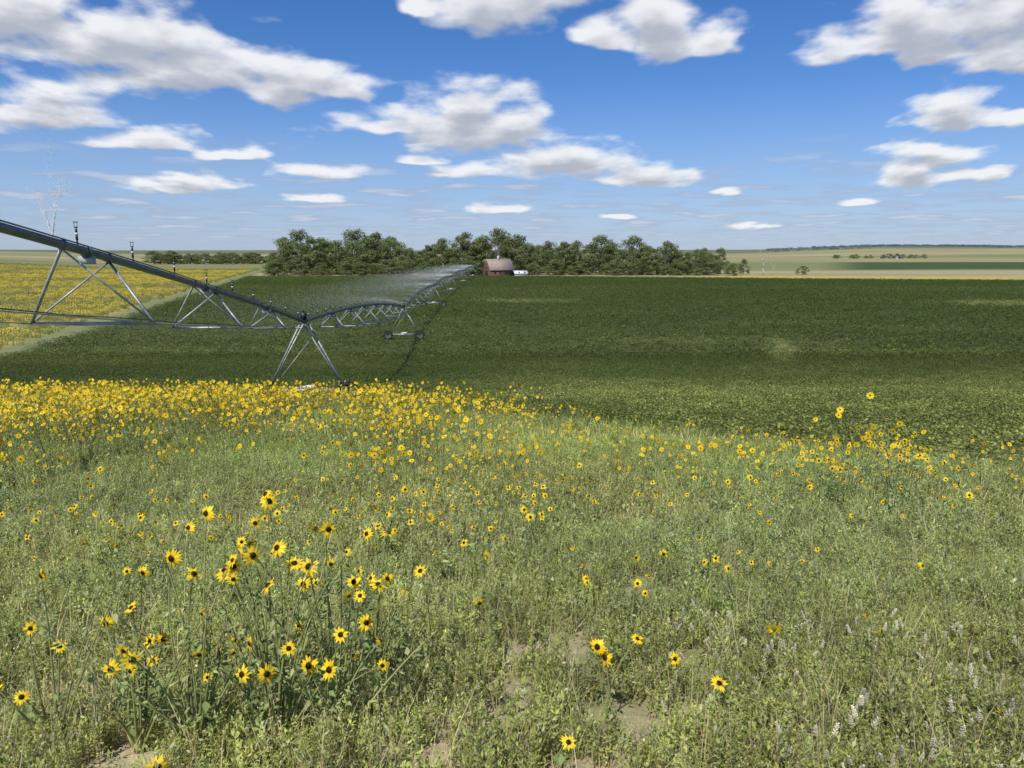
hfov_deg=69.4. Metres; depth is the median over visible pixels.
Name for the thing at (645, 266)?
tree
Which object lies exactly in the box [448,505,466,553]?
sunflower plant
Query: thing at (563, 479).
sunflower plant
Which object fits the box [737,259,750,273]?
tree
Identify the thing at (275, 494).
sunflower plant
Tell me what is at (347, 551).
sunflower plant
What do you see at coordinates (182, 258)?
tree
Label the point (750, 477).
sunflower plant
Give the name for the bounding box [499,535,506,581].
sunflower plant
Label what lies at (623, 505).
sunflower plant
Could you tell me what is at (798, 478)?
sunflower plant
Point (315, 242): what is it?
tree
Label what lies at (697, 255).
tree
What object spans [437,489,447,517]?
sunflower plant
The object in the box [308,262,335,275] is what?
bush
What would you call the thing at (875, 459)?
sunflower plant
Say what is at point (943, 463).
sunflower plant
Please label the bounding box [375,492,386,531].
sunflower plant
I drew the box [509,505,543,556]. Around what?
sunflower plant
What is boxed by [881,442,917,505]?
sunflower plant
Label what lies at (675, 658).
sunflower plant
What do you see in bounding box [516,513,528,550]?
sunflower plant
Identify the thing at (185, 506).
sunflower plant
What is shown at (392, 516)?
sunflower plant
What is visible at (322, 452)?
sunflower plant
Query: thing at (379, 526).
sunflower plant
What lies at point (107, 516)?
sunflower plant
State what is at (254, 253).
tree
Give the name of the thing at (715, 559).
sunflower plant
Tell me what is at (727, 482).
sunflower plant
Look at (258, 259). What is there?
tree
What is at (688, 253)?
tree
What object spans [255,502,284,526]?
sunflower plant
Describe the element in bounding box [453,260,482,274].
tree
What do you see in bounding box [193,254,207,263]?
tree
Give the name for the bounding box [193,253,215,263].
tree
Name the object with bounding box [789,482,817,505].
sunflower plant
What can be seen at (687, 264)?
bush
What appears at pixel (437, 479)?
sunflower plant
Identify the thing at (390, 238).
tree
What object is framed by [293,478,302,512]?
sunflower plant
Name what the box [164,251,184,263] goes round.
tree
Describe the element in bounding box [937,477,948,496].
sunflower plant
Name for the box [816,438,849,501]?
sunflower plant
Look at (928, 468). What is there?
sunflower plant
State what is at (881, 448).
sunflower plant
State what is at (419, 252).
tree
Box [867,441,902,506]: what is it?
sunflower plant
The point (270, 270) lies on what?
bush
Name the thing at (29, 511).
sunflower plant
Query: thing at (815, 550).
sunflower plant
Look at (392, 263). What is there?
bush
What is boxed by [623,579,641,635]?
sunflower plant
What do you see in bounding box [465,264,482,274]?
tree
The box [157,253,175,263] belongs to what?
tree
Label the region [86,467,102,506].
sunflower plant
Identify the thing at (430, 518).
sunflower plant
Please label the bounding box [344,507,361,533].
sunflower plant
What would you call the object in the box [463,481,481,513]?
sunflower plant
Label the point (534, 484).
sunflower plant
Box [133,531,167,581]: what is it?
sunflower plant
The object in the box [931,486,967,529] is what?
sunflower plant
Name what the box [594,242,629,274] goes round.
tree
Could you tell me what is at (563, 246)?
tree
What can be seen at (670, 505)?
sunflower plant
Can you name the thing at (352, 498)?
sunflower plant
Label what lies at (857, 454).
sunflower plant
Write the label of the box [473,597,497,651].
sunflower plant
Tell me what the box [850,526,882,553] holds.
sunflower plant
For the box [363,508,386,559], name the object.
sunflower plant
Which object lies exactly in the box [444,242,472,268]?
tree
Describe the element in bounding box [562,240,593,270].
tree
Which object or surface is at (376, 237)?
tree
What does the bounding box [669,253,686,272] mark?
tree
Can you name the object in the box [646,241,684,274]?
tree
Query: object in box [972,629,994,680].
sunflower plant
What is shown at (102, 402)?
sunflower patch
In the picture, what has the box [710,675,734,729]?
sunflower plant
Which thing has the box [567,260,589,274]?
tree
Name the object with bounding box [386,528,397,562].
sunflower plant
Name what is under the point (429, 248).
tree
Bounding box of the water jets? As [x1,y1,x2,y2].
[23,1,80,236]
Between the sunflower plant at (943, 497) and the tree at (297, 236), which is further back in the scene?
the tree at (297, 236)
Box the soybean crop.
[0,275,1023,473]
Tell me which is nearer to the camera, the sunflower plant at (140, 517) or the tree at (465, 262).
the sunflower plant at (140, 517)
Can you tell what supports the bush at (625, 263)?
on the ground at (954, 264)
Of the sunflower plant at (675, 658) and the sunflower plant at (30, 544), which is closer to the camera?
the sunflower plant at (675, 658)
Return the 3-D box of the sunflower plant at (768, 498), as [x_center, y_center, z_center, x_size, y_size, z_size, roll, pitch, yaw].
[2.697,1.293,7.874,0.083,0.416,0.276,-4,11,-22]
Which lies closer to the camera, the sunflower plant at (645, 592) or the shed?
the sunflower plant at (645, 592)
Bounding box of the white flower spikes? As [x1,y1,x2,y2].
[648,599,1023,767]
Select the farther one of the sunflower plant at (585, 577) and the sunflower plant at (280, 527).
the sunflower plant at (280, 527)
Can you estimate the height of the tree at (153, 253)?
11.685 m
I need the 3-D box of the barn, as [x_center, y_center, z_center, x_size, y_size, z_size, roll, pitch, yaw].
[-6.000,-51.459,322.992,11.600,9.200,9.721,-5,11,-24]
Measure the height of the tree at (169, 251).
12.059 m
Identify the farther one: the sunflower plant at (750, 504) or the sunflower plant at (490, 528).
the sunflower plant at (750, 504)
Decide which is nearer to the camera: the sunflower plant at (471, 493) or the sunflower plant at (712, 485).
the sunflower plant at (471, 493)
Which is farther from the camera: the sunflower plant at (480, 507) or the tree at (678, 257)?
the tree at (678, 257)
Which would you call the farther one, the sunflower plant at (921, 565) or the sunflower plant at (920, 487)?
the sunflower plant at (920, 487)
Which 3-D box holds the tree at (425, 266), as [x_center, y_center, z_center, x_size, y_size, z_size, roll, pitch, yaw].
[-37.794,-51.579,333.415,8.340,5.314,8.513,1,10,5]
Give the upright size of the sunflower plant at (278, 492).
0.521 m
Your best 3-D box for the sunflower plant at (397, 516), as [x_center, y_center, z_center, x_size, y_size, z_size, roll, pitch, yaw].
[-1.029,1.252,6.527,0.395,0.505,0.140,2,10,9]
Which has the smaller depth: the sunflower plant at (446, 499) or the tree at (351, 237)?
the sunflower plant at (446, 499)
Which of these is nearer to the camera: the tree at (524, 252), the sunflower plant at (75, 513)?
the sunflower plant at (75, 513)
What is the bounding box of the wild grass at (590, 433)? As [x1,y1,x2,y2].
[0,397,1023,767]
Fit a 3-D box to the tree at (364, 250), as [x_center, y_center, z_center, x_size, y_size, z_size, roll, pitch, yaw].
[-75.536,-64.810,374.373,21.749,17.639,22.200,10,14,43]
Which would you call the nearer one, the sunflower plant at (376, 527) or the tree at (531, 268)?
the sunflower plant at (376, 527)
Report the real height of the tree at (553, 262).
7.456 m
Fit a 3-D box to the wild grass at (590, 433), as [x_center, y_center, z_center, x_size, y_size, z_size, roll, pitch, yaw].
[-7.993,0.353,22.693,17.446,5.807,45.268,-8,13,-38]
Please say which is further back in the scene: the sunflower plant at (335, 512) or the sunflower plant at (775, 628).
the sunflower plant at (335, 512)
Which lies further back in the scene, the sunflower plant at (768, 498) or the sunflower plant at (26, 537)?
the sunflower plant at (768, 498)
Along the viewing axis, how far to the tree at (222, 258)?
618.16 m
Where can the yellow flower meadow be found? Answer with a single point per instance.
(147, 285)
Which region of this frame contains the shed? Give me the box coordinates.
[513,270,527,275]
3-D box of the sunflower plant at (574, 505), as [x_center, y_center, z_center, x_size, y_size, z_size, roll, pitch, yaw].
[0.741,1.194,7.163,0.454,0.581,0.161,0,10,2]
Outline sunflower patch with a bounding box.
[0,377,1023,504]
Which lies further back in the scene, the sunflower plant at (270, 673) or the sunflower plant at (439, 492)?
the sunflower plant at (439, 492)
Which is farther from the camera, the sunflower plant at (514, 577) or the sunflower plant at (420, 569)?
the sunflower plant at (514, 577)
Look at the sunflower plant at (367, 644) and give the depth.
3.61 m
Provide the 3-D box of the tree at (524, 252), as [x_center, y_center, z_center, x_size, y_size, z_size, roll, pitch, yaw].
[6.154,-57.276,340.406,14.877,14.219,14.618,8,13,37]
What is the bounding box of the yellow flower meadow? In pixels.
[0,262,259,349]
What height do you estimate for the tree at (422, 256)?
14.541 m
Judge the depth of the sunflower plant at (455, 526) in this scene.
6.42 m
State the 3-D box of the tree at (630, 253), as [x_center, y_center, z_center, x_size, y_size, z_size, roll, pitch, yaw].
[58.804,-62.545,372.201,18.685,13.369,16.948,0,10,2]
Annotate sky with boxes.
[0,0,1023,249]
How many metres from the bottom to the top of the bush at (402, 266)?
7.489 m
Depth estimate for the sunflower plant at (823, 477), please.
8.02 m
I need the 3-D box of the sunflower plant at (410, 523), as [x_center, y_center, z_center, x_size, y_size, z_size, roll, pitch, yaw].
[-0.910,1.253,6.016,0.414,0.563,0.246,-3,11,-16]
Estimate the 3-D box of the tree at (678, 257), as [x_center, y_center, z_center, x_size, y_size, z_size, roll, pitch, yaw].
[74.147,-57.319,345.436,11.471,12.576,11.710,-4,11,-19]
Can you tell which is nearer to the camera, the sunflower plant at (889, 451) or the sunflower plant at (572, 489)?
the sunflower plant at (572, 489)
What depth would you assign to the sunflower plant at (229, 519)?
6.13 m
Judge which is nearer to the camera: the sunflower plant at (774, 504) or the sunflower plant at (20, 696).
the sunflower plant at (20, 696)
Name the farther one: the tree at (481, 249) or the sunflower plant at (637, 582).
the tree at (481, 249)
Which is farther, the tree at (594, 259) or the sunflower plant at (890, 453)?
the tree at (594, 259)
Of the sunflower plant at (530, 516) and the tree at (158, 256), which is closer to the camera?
the sunflower plant at (530, 516)
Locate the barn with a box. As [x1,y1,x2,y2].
[482,256,514,275]
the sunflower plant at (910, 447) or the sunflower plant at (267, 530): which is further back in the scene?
the sunflower plant at (910, 447)
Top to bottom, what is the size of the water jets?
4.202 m
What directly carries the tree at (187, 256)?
on the ground at (954, 264)
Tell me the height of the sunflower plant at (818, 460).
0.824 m
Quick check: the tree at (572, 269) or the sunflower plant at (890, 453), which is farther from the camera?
the tree at (572, 269)
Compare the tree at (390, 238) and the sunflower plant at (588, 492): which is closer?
the sunflower plant at (588, 492)
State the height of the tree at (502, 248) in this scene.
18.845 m
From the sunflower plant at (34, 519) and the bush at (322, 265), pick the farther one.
the bush at (322, 265)
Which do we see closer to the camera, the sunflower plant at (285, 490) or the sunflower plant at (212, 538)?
the sunflower plant at (212, 538)
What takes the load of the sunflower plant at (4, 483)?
on the ground at (954, 264)
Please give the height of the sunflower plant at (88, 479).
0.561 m
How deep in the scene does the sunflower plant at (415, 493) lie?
7.17 m
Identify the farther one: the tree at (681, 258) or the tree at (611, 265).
the tree at (681, 258)
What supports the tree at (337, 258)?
on the ground at (954, 264)
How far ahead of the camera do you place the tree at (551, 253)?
363.29 m
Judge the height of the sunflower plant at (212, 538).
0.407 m
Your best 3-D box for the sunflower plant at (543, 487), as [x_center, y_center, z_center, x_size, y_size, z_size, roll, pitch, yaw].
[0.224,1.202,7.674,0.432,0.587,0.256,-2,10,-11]
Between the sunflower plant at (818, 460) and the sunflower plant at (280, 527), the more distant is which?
the sunflower plant at (818, 460)
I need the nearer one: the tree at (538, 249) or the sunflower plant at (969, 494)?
the sunflower plant at (969, 494)
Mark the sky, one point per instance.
(201, 124)
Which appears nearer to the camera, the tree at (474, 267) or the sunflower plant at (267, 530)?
the sunflower plant at (267, 530)
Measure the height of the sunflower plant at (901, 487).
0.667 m
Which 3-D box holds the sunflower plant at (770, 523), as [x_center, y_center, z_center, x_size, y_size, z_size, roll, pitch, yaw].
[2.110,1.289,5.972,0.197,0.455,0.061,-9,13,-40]
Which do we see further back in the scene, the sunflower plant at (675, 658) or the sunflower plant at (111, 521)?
the sunflower plant at (111, 521)
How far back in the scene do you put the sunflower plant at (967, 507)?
6.79 m
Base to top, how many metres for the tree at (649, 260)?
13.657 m
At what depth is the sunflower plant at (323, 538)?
5.50 m
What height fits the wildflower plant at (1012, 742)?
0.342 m
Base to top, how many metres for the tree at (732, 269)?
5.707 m
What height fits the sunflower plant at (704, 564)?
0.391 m
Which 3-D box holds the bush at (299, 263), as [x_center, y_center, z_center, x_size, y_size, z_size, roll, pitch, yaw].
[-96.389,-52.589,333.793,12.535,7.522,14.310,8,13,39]
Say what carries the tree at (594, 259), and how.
on the ground at (954, 264)
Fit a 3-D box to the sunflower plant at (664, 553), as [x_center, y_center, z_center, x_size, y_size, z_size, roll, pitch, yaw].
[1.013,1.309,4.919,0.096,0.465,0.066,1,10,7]
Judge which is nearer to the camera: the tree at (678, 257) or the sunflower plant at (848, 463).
the sunflower plant at (848, 463)
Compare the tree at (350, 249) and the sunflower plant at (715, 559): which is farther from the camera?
the tree at (350, 249)
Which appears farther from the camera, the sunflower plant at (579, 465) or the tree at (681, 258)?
the tree at (681, 258)
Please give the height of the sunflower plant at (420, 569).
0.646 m
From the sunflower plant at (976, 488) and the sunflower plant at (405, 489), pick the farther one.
the sunflower plant at (976, 488)
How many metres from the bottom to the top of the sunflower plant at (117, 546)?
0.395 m
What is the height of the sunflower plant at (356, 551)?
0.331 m
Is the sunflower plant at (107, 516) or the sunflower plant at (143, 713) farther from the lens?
the sunflower plant at (107, 516)
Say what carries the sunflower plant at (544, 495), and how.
on the ground at (954, 264)
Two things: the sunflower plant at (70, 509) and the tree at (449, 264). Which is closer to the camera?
the sunflower plant at (70, 509)
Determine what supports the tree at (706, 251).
on the ground at (954, 264)
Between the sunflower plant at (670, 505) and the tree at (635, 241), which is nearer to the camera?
the sunflower plant at (670, 505)
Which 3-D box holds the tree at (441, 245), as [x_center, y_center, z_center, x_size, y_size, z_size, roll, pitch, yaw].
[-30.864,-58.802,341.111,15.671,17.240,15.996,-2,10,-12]
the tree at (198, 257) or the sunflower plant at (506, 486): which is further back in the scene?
the tree at (198, 257)
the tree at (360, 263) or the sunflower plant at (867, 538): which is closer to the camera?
the sunflower plant at (867, 538)
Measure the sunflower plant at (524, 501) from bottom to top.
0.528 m
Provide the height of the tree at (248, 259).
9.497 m
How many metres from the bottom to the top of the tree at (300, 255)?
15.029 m
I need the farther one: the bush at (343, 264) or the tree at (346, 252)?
the tree at (346, 252)
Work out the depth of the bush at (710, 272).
333.06 m
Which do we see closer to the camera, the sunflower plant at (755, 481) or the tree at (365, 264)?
the sunflower plant at (755, 481)
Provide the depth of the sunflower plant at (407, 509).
6.55 m
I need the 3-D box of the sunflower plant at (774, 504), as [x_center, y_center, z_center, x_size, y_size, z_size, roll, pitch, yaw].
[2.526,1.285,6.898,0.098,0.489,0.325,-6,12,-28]
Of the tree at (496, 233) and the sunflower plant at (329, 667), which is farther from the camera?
the tree at (496, 233)
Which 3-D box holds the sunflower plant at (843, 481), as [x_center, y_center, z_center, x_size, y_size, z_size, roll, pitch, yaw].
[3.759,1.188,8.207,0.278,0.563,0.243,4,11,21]
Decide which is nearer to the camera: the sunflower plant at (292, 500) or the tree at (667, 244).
the sunflower plant at (292, 500)
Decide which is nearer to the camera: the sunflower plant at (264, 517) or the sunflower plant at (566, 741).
the sunflower plant at (566, 741)
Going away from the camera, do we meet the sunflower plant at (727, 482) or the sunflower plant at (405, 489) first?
the sunflower plant at (405, 489)
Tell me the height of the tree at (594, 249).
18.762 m
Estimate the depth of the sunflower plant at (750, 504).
7.10 m
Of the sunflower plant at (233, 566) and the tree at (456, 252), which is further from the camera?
the tree at (456, 252)
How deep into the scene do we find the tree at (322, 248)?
343.86 m
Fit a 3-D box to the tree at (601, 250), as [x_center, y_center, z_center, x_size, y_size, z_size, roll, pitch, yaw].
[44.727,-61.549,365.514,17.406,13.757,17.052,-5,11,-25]
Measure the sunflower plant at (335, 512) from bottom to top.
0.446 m
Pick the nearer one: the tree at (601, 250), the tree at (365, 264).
the tree at (365, 264)
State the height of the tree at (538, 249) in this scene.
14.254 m
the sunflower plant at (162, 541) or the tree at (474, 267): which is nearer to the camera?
the sunflower plant at (162, 541)
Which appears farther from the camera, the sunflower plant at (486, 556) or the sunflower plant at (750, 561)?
the sunflower plant at (750, 561)
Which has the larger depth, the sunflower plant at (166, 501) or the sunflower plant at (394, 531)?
the sunflower plant at (166, 501)
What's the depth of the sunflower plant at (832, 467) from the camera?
8.25 m
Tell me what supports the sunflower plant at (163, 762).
on the ground at (954, 264)
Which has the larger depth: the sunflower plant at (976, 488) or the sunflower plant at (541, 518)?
the sunflower plant at (976, 488)
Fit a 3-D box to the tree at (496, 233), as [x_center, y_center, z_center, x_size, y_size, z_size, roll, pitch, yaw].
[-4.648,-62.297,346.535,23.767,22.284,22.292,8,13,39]
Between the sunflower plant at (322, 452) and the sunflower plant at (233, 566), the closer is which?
the sunflower plant at (233, 566)
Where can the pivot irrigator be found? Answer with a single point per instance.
(89, 254)
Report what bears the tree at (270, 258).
on the ground at (954, 264)
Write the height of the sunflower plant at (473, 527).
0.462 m
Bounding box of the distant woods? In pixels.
[765,244,1023,251]
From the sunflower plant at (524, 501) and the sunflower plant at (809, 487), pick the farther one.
the sunflower plant at (809, 487)
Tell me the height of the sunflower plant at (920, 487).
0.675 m
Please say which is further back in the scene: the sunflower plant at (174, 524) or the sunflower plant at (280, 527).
the sunflower plant at (280, 527)
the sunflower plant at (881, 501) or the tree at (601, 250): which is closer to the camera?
the sunflower plant at (881, 501)
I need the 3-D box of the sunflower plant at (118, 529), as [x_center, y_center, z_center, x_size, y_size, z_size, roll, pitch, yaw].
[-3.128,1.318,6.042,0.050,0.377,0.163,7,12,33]
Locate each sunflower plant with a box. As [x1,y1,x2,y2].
[0,474,12,501]
[0,566,119,746]
[6,496,31,533]
[12,522,36,568]
[25,565,209,753]
[27,517,39,566]
[27,542,41,575]
[55,511,80,527]
[59,505,296,750]
[67,483,94,539]
[80,511,114,571]
[83,476,98,530]
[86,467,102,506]
[100,508,113,524]
[101,518,115,552]
[107,513,144,570]
[114,544,126,566]
[117,526,132,553]
[117,566,131,615]
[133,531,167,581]
[140,510,188,549]
[145,754,170,767]
[151,520,166,566]
[161,498,173,529]
[178,499,197,523]
[183,520,350,699]
[192,487,393,747]
[197,493,208,528]
[209,535,221,552]
[227,518,259,543]
[237,525,439,739]
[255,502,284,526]
[256,514,280,559]
[262,513,271,547]
[264,490,283,522]
[269,510,280,546]
[273,492,300,522]
[274,509,307,540]
[284,489,298,512]
[285,483,298,515]
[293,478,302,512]
[301,423,334,516]
[320,527,326,561]
[328,503,430,686]
[328,509,337,554]
[336,548,349,570]
[337,478,355,524]
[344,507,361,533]
[350,534,360,566]
[354,523,381,565]
[355,485,377,513]
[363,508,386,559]
[373,505,422,560]
[374,499,416,539]
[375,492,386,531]
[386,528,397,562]
[389,507,410,554]
[390,497,413,532]
[397,485,425,541]
[401,487,437,527]
[401,491,417,523]
[414,565,431,659]
[420,511,433,539]
[426,473,440,508]
[426,515,486,582]
[431,477,449,504]
[434,494,451,517]
[435,511,472,543]
[435,522,449,546]
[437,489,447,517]
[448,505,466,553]
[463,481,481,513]
[468,485,481,524]
[470,525,493,560]
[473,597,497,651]
[475,500,484,529]
[479,526,493,547]
[480,549,494,614]
[492,520,515,553]
[493,475,511,505]
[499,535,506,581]
[507,548,557,605]
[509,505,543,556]
[513,472,551,508]
[515,512,534,571]
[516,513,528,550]
[522,494,540,531]
[524,471,538,506]
[530,502,547,549]
[537,493,547,523]
[550,734,578,767]
[561,478,588,519]
[566,479,611,523]
[570,546,594,580]
[570,575,589,624]
[571,462,581,494]
[571,487,605,520]
[576,579,589,623]
[578,487,589,512]
[588,633,642,723]
[604,488,626,519]
[617,480,661,524]
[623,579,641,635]
[626,470,658,511]
[626,555,651,637]
[633,492,657,521]
[645,492,676,518]
[659,549,668,598]
[666,651,680,705]
[679,559,707,596]
[697,536,723,596]
[706,472,715,497]
[709,479,730,518]
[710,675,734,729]
[711,565,730,590]
[727,486,746,507]
[736,550,756,589]
[738,475,752,513]
[746,479,759,502]
[748,503,761,520]
[757,487,776,507]
[764,623,781,664]
[767,520,777,552]
[770,472,779,504]
[770,496,799,526]
[779,464,810,501]
[783,439,813,503]
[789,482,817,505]
[790,485,812,517]
[791,541,819,572]
[801,447,842,505]
[815,446,852,508]
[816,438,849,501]
[822,474,838,515]
[835,462,856,509]
[839,466,864,505]
[847,444,883,509]
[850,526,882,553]
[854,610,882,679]
[855,477,884,526]
[856,453,893,496]
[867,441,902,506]
[878,424,928,508]
[879,447,903,499]
[880,439,923,514]
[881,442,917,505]
[894,466,933,517]
[897,445,928,512]
[898,458,937,514]
[908,562,923,602]
[912,465,936,504]
[916,448,959,520]
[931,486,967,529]
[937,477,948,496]
[943,488,991,529]
[953,491,973,530]
[960,482,978,507]
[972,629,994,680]
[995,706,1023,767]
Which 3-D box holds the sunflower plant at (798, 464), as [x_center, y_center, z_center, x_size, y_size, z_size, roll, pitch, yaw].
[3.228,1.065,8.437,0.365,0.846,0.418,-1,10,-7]
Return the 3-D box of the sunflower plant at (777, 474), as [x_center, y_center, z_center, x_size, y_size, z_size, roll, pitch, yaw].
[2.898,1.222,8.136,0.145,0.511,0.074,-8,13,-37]
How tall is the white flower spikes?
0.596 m
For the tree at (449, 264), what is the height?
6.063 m
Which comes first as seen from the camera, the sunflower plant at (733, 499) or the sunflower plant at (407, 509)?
the sunflower plant at (407, 509)
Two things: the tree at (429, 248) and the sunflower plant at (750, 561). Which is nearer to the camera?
the sunflower plant at (750, 561)
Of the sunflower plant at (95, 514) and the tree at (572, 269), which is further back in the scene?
the tree at (572, 269)
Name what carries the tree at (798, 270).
on the ground at (954, 264)
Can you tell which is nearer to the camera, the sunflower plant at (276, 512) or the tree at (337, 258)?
the sunflower plant at (276, 512)
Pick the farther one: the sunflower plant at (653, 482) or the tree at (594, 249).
the tree at (594, 249)
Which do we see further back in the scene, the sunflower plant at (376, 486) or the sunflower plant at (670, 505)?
the sunflower plant at (376, 486)
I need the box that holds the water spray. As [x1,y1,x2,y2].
[27,263,471,376]
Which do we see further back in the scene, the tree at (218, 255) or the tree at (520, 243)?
the tree at (218, 255)
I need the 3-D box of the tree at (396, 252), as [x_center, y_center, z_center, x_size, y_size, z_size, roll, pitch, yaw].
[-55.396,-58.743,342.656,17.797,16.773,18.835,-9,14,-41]
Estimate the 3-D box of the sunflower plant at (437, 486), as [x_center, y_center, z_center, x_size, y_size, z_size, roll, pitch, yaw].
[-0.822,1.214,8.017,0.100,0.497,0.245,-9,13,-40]
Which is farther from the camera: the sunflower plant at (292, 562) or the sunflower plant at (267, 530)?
the sunflower plant at (267, 530)
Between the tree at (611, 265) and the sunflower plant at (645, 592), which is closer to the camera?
the sunflower plant at (645, 592)
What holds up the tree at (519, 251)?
on the ground at (954, 264)
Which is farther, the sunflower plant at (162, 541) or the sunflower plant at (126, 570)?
the sunflower plant at (162, 541)
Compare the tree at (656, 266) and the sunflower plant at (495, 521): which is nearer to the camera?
the sunflower plant at (495, 521)
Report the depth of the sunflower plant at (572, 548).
5.29 m
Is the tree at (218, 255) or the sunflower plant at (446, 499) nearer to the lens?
the sunflower plant at (446, 499)
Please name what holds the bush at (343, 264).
on the ground at (954, 264)
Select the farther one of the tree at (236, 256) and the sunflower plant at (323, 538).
the tree at (236, 256)
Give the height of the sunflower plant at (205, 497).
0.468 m
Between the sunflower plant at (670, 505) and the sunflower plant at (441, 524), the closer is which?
the sunflower plant at (441, 524)
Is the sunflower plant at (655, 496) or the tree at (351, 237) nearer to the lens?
the sunflower plant at (655, 496)
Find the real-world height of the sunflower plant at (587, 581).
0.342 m
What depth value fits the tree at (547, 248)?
337.46 m
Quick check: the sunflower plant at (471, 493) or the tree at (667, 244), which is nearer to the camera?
the sunflower plant at (471, 493)
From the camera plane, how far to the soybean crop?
71.54 m
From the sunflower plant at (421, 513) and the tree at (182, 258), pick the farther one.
the tree at (182, 258)
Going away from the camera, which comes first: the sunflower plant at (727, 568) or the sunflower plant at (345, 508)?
the sunflower plant at (727, 568)
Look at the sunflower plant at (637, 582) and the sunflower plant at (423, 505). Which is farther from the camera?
the sunflower plant at (423, 505)
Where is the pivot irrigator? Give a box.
[0,219,478,399]
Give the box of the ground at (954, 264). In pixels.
[0,246,1023,767]
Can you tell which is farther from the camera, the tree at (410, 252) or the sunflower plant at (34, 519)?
the tree at (410, 252)
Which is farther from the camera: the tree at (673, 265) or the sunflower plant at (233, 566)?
the tree at (673, 265)
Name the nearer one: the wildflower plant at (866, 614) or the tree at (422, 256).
the wildflower plant at (866, 614)
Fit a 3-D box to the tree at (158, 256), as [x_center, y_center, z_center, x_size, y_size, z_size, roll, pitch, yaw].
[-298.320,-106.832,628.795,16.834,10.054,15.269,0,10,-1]
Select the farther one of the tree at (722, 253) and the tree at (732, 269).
the tree at (722, 253)
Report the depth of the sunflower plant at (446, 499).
7.66 m
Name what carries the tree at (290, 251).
on the ground at (954, 264)
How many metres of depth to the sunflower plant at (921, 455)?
7.46 m
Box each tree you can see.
[139,250,165,263]
[152,252,166,263]
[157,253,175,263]
[163,250,181,263]
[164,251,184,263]
[173,256,187,263]
[179,253,197,263]
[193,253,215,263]
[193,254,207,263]
[213,253,228,263]
[215,253,233,263]
[223,253,243,263]
[239,253,256,263]
[242,252,266,263]
[252,254,265,263]
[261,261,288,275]
[263,237,298,273]
[274,229,319,274]
[275,242,302,270]
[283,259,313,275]
[287,243,318,273]
[307,238,339,273]
[308,240,352,272]
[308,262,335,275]
[310,237,334,267]
[316,241,349,272]
[325,228,379,274]
[334,243,358,271]
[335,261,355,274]
[349,239,373,270]
[350,263,376,275]
[352,261,372,274]
[358,231,392,274]
[365,236,422,270]
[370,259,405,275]
[374,239,412,274]
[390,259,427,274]
[395,248,422,273]
[411,251,426,272]
[418,245,438,271]
[419,264,437,274]
[421,244,460,271]
[428,237,458,274]
[441,262,460,274]
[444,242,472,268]
[447,232,484,270]
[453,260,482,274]
[459,236,496,274]
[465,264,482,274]
[475,227,517,266]
[482,235,536,262]
[497,240,538,269]
[500,233,539,273]
[511,244,540,271]
[521,263,544,274]
[529,244,556,272]
[534,240,563,274]
[539,248,560,272]
[544,259,563,274]
[552,241,575,273]
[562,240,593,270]
[564,247,580,271]
[565,265,586,274]
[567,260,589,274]
[576,247,607,272]
[580,234,629,274]
[587,246,617,272]
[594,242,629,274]
[602,262,622,274]
[609,235,652,273]
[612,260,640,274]
[615,246,639,271]
[634,246,659,274]
[634,264,655,274]
[643,261,665,274]
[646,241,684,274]
[661,250,683,273]
[665,262,688,274]
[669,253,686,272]
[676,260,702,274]
[682,251,699,266]
[684,249,714,274]
[691,247,718,272]
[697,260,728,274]
[708,247,730,273]
[723,263,744,275]
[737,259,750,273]
[795,265,809,274]
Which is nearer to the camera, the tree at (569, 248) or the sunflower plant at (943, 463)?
the sunflower plant at (943, 463)
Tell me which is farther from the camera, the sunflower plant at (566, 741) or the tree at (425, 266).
the tree at (425, 266)
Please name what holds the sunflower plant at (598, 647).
on the ground at (954, 264)
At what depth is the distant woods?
2403.79 m
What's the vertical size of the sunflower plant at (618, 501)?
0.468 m

